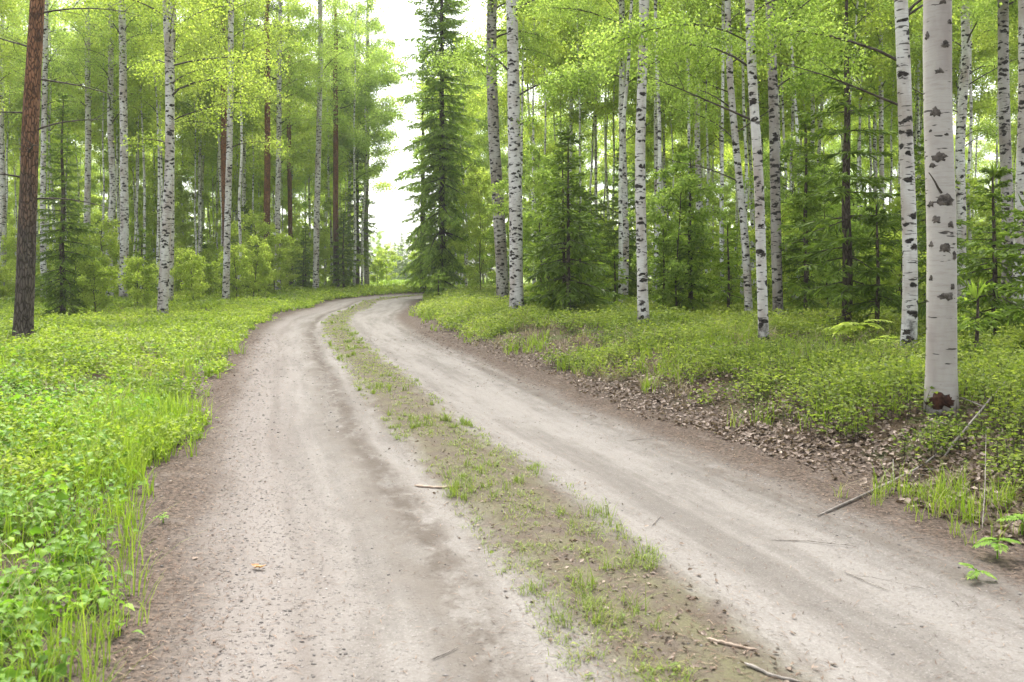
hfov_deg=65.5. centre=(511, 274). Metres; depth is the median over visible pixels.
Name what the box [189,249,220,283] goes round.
birch sapling
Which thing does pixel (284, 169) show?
birch tree
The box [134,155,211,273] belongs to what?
birch sapling
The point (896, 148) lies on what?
birch tree
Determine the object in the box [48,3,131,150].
birch tree
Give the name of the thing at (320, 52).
birch tree
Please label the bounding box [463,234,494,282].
birch sapling
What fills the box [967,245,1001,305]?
birch sapling
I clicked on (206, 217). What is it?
birch sapling
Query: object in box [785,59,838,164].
birch tree
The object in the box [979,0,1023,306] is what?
birch tree
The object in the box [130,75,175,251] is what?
birch tree
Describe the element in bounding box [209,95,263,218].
birch tree
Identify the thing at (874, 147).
birch tree
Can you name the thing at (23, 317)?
pine tree
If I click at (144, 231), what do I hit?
sapling
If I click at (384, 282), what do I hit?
clearing grass
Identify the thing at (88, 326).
bilberry cover
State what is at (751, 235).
birch sapling
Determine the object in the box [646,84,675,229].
birch tree
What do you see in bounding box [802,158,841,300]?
spruce sapling
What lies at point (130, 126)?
birch tree
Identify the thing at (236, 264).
birch sapling
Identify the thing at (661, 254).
spruce sapling
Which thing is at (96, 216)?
birch sapling
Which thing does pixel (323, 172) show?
birch tree
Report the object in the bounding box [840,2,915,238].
birch tree
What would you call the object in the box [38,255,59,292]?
birch sapling
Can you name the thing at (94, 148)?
birch tree
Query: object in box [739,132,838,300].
birch sapling
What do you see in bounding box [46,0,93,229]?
birch tree
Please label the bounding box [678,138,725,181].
birch tree
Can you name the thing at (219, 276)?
spruce sapling
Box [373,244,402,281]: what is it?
birch sapling
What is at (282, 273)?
birch sapling
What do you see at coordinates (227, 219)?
birch tree
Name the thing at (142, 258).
birch sapling
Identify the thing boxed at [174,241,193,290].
birch sapling
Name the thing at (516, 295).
birch tree
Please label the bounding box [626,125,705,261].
birch sapling
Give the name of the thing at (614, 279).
spruce sapling
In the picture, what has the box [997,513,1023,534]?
rowan seedling
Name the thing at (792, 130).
birch tree
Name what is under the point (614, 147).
birch tree
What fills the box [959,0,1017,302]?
birch tree
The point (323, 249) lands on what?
birch sapling
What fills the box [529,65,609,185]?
birch tree
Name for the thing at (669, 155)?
birch tree
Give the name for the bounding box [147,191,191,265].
birch sapling
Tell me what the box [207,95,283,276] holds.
birch tree
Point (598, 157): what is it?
birch tree
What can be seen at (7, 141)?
birch tree
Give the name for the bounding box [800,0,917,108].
birch tree
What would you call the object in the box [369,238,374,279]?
spruce tree
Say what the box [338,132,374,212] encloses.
birch tree
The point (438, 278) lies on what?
spruce sapling
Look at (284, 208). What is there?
birch tree
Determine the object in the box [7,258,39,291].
birch sapling
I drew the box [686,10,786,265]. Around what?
birch tree
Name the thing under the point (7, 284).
birch sapling
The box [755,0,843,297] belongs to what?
birch tree
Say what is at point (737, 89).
birch tree
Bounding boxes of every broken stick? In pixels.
[414,485,464,488]
[706,637,757,649]
[744,662,800,681]
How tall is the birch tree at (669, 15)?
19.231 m
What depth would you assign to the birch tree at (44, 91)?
37.88 m
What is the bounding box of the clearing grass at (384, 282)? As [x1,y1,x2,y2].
[117,279,492,286]
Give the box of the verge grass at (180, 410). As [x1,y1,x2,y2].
[0,286,1023,681]
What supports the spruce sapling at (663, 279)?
on the forest floor
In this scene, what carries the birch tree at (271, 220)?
on the forest floor
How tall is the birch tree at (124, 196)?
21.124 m
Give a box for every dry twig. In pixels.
[431,646,458,659]
[770,539,858,545]
[844,571,929,590]
[982,447,985,527]
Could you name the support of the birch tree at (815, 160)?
on the forest floor
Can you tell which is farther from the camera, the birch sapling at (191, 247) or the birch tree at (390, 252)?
the birch tree at (390, 252)
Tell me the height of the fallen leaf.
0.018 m
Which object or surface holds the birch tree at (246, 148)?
on the forest floor
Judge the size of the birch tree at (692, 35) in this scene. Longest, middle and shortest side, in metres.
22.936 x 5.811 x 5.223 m
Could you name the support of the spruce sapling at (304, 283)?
on the forest floor
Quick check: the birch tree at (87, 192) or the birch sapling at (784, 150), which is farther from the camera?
the birch tree at (87, 192)
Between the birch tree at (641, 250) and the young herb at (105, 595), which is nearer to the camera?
the young herb at (105, 595)
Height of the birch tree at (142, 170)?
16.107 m
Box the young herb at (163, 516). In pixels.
[152,512,167,522]
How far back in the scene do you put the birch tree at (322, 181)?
71.34 m
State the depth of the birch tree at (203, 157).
62.38 m
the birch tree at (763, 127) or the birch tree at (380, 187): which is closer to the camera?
the birch tree at (763, 127)
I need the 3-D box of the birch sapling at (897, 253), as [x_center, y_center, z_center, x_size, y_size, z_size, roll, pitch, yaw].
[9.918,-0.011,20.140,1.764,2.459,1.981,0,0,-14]
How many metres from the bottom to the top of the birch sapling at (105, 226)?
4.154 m
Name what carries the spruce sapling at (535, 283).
on the forest floor
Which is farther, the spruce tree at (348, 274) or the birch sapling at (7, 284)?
the spruce tree at (348, 274)
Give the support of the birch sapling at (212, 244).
on the forest floor
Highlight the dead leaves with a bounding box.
[16,311,1023,681]
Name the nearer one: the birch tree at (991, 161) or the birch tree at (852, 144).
the birch tree at (852, 144)
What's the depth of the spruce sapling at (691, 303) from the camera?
22.10 m
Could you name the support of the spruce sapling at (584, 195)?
on the forest floor
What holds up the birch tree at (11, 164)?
on the forest floor
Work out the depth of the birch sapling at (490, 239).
42.17 m
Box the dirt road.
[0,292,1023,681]
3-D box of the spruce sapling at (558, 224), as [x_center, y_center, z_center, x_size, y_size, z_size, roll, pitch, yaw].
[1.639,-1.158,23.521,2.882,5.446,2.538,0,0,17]
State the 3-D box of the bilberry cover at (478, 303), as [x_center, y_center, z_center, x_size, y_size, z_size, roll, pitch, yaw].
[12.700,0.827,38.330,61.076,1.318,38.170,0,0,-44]
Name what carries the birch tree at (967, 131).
on the forest floor
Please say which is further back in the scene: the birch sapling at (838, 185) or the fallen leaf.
the birch sapling at (838, 185)
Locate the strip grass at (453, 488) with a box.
[320,294,751,681]
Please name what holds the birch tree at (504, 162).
on the forest floor
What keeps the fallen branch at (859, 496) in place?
on the forest floor
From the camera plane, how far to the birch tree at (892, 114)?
45.84 m
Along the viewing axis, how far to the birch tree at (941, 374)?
6.77 m
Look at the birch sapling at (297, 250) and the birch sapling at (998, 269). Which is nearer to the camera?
the birch sapling at (998, 269)
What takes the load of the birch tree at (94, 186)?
on the forest floor
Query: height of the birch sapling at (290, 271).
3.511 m
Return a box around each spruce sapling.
[94,217,116,284]
[193,227,218,284]
[215,264,222,292]
[230,204,259,287]
[289,239,312,287]
[388,256,397,279]
[399,255,410,279]
[428,269,449,294]
[523,124,631,314]
[523,145,611,306]
[523,163,565,296]
[556,182,608,305]
[575,213,613,294]
[576,192,617,291]
[592,199,617,287]
[595,145,648,296]
[599,249,636,303]
[611,219,651,293]
[648,203,686,294]
[648,226,687,310]
[650,226,709,307]
[656,143,726,311]
[659,230,684,298]
[682,251,725,298]
[699,218,756,314]
[704,256,743,306]
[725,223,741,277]
[749,163,816,300]
[777,0,901,326]
[778,116,841,319]
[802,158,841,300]
[819,193,891,309]
[840,200,901,333]
[888,131,973,306]
[891,123,975,327]
[957,162,1023,348]
[957,277,1005,356]
[975,192,1023,355]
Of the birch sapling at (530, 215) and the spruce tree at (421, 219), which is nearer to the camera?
the birch sapling at (530, 215)
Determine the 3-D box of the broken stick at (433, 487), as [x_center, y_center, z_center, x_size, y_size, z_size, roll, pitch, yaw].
[-0.533,1.538,5.777,0.396,0.039,0.032,0,0,18]
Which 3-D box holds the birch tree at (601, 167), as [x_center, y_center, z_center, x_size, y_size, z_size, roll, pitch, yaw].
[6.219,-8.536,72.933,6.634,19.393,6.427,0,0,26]
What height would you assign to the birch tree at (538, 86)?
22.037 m
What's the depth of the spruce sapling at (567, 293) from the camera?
21.70 m
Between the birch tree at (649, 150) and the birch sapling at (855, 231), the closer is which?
the birch sapling at (855, 231)
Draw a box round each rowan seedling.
[959,562,996,579]
[972,537,1020,558]
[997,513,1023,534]
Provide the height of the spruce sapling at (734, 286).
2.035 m
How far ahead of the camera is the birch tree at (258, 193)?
76.96 m
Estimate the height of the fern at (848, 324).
0.407 m
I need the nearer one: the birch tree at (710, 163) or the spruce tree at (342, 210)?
the birch tree at (710, 163)
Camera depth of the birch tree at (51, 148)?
61.80 m
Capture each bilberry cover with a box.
[0,282,495,498]
[410,280,1023,491]
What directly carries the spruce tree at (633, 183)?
on the forest floor
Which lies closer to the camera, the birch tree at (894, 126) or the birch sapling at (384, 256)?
the birch tree at (894, 126)
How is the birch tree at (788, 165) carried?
on the forest floor
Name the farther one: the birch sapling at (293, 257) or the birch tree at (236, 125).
the birch sapling at (293, 257)
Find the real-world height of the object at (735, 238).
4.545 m
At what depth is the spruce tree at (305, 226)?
54.95 m
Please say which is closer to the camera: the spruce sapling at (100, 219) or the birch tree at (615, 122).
the spruce sapling at (100, 219)
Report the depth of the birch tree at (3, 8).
39.06 m
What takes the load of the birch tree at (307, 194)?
on the forest floor
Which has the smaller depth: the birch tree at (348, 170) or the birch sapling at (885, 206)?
the birch sapling at (885, 206)
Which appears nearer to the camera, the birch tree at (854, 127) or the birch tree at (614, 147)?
the birch tree at (614, 147)
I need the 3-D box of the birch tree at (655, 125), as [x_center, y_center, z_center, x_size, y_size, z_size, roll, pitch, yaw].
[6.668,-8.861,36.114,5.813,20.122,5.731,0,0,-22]
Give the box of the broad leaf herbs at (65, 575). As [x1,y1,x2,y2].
[0,325,220,681]
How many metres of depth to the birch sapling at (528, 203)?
66.61 m
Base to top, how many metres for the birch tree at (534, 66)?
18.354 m
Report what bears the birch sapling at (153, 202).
on the forest floor
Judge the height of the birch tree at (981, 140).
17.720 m
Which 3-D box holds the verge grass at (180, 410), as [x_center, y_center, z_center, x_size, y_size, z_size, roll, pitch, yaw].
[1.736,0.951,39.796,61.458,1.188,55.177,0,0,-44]
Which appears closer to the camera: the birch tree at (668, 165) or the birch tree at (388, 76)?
the birch tree at (388, 76)
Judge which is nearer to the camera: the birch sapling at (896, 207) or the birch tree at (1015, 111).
the birch sapling at (896, 207)
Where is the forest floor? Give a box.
[0,277,1023,567]
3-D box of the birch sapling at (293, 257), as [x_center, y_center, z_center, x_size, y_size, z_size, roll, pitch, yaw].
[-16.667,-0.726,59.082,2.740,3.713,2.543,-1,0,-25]
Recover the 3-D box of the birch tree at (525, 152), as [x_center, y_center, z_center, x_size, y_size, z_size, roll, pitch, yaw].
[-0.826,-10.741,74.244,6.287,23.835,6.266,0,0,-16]
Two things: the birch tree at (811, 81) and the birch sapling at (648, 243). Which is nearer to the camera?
the birch tree at (811, 81)
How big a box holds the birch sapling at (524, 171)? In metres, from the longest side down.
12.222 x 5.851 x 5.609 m
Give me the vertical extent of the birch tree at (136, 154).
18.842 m
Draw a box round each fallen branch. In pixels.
[817,438,946,515]
[929,381,1005,460]
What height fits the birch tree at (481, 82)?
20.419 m
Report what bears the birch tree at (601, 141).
on the forest floor
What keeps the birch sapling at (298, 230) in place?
on the forest floor
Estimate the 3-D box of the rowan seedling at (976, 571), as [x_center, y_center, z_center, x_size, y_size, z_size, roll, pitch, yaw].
[2.362,1.527,4.059,0.163,0.080,0.158,0,0,0]
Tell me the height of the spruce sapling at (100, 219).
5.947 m
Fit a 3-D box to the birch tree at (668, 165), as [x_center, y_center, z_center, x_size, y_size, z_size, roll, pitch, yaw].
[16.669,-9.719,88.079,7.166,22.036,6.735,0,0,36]
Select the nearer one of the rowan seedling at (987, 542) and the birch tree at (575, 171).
the rowan seedling at (987, 542)
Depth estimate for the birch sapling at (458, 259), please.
67.15 m
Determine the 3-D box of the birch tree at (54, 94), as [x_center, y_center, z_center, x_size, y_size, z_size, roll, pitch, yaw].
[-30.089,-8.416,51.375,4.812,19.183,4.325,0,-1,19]
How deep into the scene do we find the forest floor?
8.36 m
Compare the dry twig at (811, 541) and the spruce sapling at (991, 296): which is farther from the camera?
the spruce sapling at (991, 296)
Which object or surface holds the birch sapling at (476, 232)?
on the forest floor
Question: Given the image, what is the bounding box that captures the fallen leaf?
[252,564,264,567]
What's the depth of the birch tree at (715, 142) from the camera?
70.09 m
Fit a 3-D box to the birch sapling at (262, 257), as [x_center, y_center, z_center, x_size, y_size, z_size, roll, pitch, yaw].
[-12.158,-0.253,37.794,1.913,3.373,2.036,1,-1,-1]
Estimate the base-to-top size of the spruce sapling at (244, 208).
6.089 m
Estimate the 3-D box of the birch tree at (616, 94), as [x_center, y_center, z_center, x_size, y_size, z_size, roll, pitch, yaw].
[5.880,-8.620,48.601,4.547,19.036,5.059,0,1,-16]
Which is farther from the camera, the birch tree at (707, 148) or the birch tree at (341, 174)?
the birch tree at (341, 174)
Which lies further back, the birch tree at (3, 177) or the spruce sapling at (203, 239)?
the spruce sapling at (203, 239)
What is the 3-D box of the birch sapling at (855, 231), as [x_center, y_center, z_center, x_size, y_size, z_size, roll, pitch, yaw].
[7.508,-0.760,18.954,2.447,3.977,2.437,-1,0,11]
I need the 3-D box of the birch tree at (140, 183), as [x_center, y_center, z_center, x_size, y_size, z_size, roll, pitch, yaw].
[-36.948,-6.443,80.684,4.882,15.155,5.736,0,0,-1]
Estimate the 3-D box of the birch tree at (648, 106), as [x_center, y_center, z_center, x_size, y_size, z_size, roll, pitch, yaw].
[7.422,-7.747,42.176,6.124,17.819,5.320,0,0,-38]
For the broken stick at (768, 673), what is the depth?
3.01 m
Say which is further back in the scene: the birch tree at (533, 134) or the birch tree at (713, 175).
the birch tree at (713, 175)
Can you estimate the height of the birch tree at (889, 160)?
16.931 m
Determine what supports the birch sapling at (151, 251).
on the forest floor
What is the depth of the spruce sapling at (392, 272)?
157.86 m
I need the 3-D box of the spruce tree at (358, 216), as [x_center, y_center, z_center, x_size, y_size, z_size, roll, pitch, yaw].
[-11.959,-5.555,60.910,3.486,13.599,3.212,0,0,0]
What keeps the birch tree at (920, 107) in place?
on the forest floor
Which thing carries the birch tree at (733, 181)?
on the forest floor
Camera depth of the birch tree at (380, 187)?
72.71 m
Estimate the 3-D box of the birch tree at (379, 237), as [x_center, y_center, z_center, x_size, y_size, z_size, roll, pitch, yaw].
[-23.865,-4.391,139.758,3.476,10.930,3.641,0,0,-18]
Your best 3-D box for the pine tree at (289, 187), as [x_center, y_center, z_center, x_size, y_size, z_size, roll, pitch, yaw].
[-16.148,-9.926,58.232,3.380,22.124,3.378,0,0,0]
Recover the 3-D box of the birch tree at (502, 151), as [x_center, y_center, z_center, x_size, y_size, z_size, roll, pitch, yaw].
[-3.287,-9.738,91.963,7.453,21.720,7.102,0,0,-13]
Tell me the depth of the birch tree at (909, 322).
10.83 m
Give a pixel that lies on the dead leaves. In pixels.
(782, 449)
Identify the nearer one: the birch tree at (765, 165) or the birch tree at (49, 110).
the birch tree at (49, 110)
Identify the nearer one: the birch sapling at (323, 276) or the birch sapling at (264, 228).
the birch sapling at (264, 228)
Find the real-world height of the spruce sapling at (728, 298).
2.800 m
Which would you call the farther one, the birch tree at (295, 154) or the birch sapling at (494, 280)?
the birch sapling at (494, 280)
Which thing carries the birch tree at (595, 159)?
on the forest floor
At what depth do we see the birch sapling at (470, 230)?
69.21 m
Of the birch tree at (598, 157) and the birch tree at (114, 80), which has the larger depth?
the birch tree at (598, 157)
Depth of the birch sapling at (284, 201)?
62.06 m
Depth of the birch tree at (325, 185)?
60.18 m
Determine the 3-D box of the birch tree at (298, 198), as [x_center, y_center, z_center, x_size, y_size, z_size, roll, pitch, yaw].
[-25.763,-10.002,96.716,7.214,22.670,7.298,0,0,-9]
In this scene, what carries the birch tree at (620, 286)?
on the forest floor
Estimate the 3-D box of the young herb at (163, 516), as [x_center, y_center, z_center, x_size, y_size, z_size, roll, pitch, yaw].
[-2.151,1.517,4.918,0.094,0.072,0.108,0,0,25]
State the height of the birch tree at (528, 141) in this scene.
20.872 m
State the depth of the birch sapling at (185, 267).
33.56 m
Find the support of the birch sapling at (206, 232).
on the forest floor
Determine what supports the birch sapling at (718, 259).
on the forest floor
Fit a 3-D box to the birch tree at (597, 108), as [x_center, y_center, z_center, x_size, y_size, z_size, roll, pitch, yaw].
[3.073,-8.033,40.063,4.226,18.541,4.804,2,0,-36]
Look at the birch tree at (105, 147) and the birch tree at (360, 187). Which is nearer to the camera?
the birch tree at (105, 147)
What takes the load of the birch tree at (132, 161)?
on the forest floor
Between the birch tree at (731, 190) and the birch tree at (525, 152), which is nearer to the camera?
the birch tree at (525, 152)
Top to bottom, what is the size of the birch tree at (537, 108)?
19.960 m
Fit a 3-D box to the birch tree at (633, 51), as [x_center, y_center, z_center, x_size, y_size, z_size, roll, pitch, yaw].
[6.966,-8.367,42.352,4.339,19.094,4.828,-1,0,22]
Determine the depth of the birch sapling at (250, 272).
47.01 m
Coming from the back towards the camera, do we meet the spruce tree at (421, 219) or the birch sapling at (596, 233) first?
the spruce tree at (421, 219)
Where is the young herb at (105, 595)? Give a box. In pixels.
[80,581,124,608]
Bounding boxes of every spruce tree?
[5,92,101,316]
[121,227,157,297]
[292,223,312,286]
[327,193,352,281]
[327,212,361,287]
[331,116,376,284]
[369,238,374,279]
[393,0,492,298]
[394,247,400,278]
[396,233,407,279]
[399,34,438,291]
[447,136,476,283]
[627,154,653,282]
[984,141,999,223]
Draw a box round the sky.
[4,0,1017,276]
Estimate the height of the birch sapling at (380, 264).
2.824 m
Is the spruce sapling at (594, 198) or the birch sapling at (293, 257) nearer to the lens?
the spruce sapling at (594, 198)
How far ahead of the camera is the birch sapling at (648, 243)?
76.26 m
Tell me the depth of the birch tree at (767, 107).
47.29 m
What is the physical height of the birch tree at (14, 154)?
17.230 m
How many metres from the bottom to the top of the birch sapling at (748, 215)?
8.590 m
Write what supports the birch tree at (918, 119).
on the forest floor
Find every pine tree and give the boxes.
[0,0,139,339]
[205,9,261,291]
[235,0,296,290]
[274,2,310,285]
[323,3,359,286]
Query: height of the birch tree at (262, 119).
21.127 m
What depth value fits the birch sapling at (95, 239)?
51.51 m
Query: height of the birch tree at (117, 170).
23.140 m
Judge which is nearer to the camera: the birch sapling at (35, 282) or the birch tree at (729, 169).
the birch sapling at (35, 282)
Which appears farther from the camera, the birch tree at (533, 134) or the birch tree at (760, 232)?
the birch tree at (533, 134)
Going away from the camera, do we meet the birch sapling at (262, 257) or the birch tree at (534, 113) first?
the birch sapling at (262, 257)
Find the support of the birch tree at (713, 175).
on the forest floor
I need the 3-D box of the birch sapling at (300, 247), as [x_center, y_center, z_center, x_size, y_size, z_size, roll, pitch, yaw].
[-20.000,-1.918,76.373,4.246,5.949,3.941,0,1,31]
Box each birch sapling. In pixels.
[0,260,14,296]
[1,226,51,282]
[5,261,15,293]
[6,236,13,280]
[7,145,84,254]
[7,223,51,257]
[7,225,14,260]
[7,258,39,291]
[12,272,42,297]
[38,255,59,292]
[47,242,74,273]
[48,223,112,299]
[49,170,107,239]
[59,187,100,239]
[73,156,156,284]
[73,257,120,313]
[78,217,119,295]
[78,233,105,254]
[101,165,156,263]
[113,240,136,274]
[114,256,158,307]
[128,165,178,252]
[130,168,190,261]
[133,250,150,286]
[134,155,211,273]
[146,246,179,260]
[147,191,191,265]
[152,247,183,294]
[156,203,197,246]
[170,247,210,301]
[174,187,197,249]
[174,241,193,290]
[178,245,197,261]
[188,255,221,296]
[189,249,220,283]
[192,200,220,249]
[192,208,220,243]
[202,237,220,283]
[203,199,220,242]
[206,243,238,289]
[211,169,263,277]
[213,242,253,297]
[218,149,302,258]
[221,209,294,292]
[235,257,271,289]
[239,233,275,297]
[260,240,290,291]
[261,230,303,286]
[273,244,300,284]
[274,242,302,278]
[280,207,310,267]
[281,211,312,283]
[293,224,320,272]
[301,204,332,281]
[301,225,344,284]
[302,189,347,284]
[311,175,361,279]
[325,240,365,284]
[369,258,390,285]
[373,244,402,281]
[406,249,419,281]
[445,166,507,289]
[446,239,468,283]
[453,162,505,282]
[461,184,495,282]
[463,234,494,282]
[481,200,531,273]
[483,138,589,293]
[487,251,495,284]
[491,159,543,258]
[522,195,545,280]
[565,202,617,280]
[578,168,618,221]
[591,190,632,229]
[593,217,617,280]
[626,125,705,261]
[626,146,729,308]
[629,234,653,275]
[647,245,667,281]
[669,171,719,270]
[671,221,727,303]
[708,187,748,271]
[710,249,741,285]
[717,203,749,240]
[726,207,755,266]
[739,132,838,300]
[739,204,812,308]
[781,163,886,311]
[784,201,840,298]
[810,184,875,297]
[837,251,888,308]
[857,192,924,293]
[864,230,926,310]
[868,196,924,292]
[872,159,998,282]
[966,205,986,263]
[966,209,1001,282]
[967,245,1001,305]
[972,162,1015,256]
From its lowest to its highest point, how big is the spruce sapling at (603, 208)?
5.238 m
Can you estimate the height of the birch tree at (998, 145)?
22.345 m
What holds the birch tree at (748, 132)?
on the forest floor
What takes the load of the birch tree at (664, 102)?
on the forest floor
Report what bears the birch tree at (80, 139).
on the forest floor
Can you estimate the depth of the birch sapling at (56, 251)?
42.28 m
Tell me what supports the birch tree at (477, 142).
on the forest floor
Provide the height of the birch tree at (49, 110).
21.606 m
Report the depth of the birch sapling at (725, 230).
86.67 m
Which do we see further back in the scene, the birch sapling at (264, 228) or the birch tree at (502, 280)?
the birch sapling at (264, 228)
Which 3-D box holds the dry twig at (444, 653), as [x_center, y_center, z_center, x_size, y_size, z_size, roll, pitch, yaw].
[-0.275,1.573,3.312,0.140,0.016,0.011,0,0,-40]
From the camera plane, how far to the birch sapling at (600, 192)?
78.81 m
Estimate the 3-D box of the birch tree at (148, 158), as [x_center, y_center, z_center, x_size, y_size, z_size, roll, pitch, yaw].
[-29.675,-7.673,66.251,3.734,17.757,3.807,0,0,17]
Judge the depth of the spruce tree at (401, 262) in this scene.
164.95 m
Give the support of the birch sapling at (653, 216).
on the forest floor
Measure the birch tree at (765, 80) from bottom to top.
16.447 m
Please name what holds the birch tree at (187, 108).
on the forest floor
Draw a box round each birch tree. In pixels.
[0,0,41,297]
[0,0,54,285]
[0,0,106,296]
[4,0,96,249]
[4,13,64,272]
[4,25,51,164]
[4,27,55,254]
[4,89,48,254]
[5,137,39,206]
[5,149,39,280]
[6,100,77,246]
[8,148,59,231]
[23,0,84,269]
[25,0,126,238]
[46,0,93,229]
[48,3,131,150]
[49,3,92,239]
[50,31,95,227]
[52,0,287,315]
[57,1,140,253]
[58,123,105,209]
[58,152,106,206]
[59,0,157,295]
[65,95,132,179]
[65,141,107,221]
[67,0,180,296]
[72,2,143,122]
[72,10,164,287]
[73,134,116,230]
[80,70,176,251]
[81,74,108,203]
[82,0,202,289]
[83,88,163,249]
[84,25,163,160]
[95,2,180,288]
[102,135,152,220]
[114,72,163,279]
[119,0,236,299]
[126,0,206,260]
[128,134,164,241]
[128,145,157,219]
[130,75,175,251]
[137,129,176,168]
[139,132,191,256]
[141,90,218,283]
[146,45,236,254]
[147,1,210,118]
[148,0,303,300]
[152,110,176,258]
[174,95,215,242]
[175,0,246,266]
[175,3,238,254]
[175,59,220,252]
[176,12,246,227]
[177,127,220,242]
[178,1,252,284]
[179,130,239,238]
[185,96,214,248]
[187,98,233,256]
[188,126,257,242]
[191,170,218,241]
[204,0,306,296]
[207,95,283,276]
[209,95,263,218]
[214,156,262,215]
[218,0,337,188]
[219,2,275,243]
[232,17,271,218]
[232,122,286,222]
[235,1,275,244]
[236,0,327,289]
[249,100,315,244]
[249,119,299,234]
[255,132,298,232]
[256,0,327,199]
[270,184,307,227]
[274,0,356,281]
[274,0,365,289]
[283,104,323,224]
[283,134,313,280]
[284,101,312,212]
[286,18,369,282]
[293,84,314,222]
[293,104,344,279]
[302,0,409,285]
[302,79,347,285]
[307,87,342,284]
[309,0,382,285]
[311,79,363,284]
[315,111,378,226]
[322,13,412,284]
[329,47,409,194]
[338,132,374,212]
[343,0,403,285]
[369,222,384,274]
[383,241,393,274]
[394,240,406,257]
[406,74,486,284]
[407,6,488,285]
[410,35,507,286]
[417,0,566,300]
[418,23,504,262]
[448,0,615,314]
[452,103,506,283]
[462,6,525,169]
[467,0,582,281]
[475,28,524,146]
[475,111,507,256]
[480,57,531,282]
[496,0,571,175]
[499,0,565,291]
[500,60,557,172]
[500,113,539,197]
[504,91,552,283]
[506,0,746,325]
[518,0,576,258]
[519,13,586,159]
[525,1,611,277]
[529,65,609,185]
[533,10,574,227]
[536,0,618,203]
[539,110,587,203]
[547,92,616,220]
[554,0,672,298]
[555,1,637,278]
[560,0,851,343]
[564,1,636,219]
[573,0,663,146]
[581,56,632,225]
[581,128,610,209]
[582,5,635,229]
[587,32,691,253]
[591,0,695,280]
[595,0,692,216]
[597,86,649,188]
[597,116,646,207]
[599,11,635,285]
[607,0,671,94]
[609,122,653,224]
[612,101,679,206]
[614,0,632,303]
[615,71,667,159]
[630,20,668,148]
[636,0,738,294]
[646,0,797,314]
[646,2,693,254]
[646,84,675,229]
[647,127,694,215]
[648,47,693,215]
[648,135,682,216]
[649,0,714,139]
[653,0,660,303]
[653,0,705,236]
[661,7,738,211]
[665,56,717,154]
[670,71,736,197]
[671,0,738,294]
[671,15,763,249]
[673,130,734,209]
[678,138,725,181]
[682,45,763,207]
[684,113,730,269]
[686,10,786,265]
[689,0,737,285]
[691,78,725,207]
[691,142,735,224]
[700,0,781,294]
[703,43,738,268]
[704,3,796,284]
[711,107,768,254]
[716,0,826,283]
[716,139,766,217]
[724,45,793,171]
[724,96,769,223]
[731,0,787,285]
[731,0,817,199]
[733,25,820,139]
[737,0,1001,356]
[748,121,789,267]
[754,1,829,190]
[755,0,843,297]
[757,51,809,229]
[762,2,872,174]
[763,119,803,194]
[765,0,871,314]
[765,86,819,145]
[765,100,836,176]
[769,108,832,191]
[777,0,860,163]
[778,56,839,150]
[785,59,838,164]
[787,137,838,211]
[788,110,836,175]
[795,66,853,163]
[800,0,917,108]
[810,0,922,252]
[816,94,872,260]
[824,100,868,184]
[826,128,895,205]
[827,0,891,224]
[828,0,922,243]
[828,102,897,190]
[832,144,872,204]
[837,73,866,135]
[839,0,922,213]
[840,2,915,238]
[842,91,914,191]
[852,101,916,202]
[853,40,955,131]
[862,68,955,194]
[863,40,896,192]
[866,100,923,190]
[874,9,921,212]
[875,0,1017,300]
[877,41,955,161]
[878,2,922,191]
[886,7,960,200]
[892,1,1017,109]
[893,3,1017,145]
[894,21,952,198]
[923,0,959,416]
[952,0,1017,297]
[952,11,980,108]
[953,12,1016,241]
[953,113,999,220]
[954,122,989,221]
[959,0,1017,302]
[968,46,1017,151]
[972,6,1017,202]
[973,134,1012,219]
[977,6,1017,220]
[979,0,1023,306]
[980,66,1017,199]
[990,93,1015,187]
[1010,61,1017,127]
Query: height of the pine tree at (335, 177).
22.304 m
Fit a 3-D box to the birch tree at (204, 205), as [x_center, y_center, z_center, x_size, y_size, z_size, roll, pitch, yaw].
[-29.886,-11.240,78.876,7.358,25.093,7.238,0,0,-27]
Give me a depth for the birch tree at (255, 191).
76.56 m
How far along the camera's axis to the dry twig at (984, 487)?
5.11 m
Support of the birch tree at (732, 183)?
on the forest floor
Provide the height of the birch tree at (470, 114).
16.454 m
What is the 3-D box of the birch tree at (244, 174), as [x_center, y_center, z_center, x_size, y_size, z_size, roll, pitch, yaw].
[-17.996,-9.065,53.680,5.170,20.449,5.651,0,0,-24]
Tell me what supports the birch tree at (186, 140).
on the forest floor
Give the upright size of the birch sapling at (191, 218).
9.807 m
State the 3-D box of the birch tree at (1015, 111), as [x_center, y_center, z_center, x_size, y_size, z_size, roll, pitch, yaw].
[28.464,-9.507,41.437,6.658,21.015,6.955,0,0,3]
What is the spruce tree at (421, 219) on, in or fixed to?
on the forest floor
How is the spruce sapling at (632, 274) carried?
on the forest floor
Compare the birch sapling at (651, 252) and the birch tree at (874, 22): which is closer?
the birch tree at (874, 22)

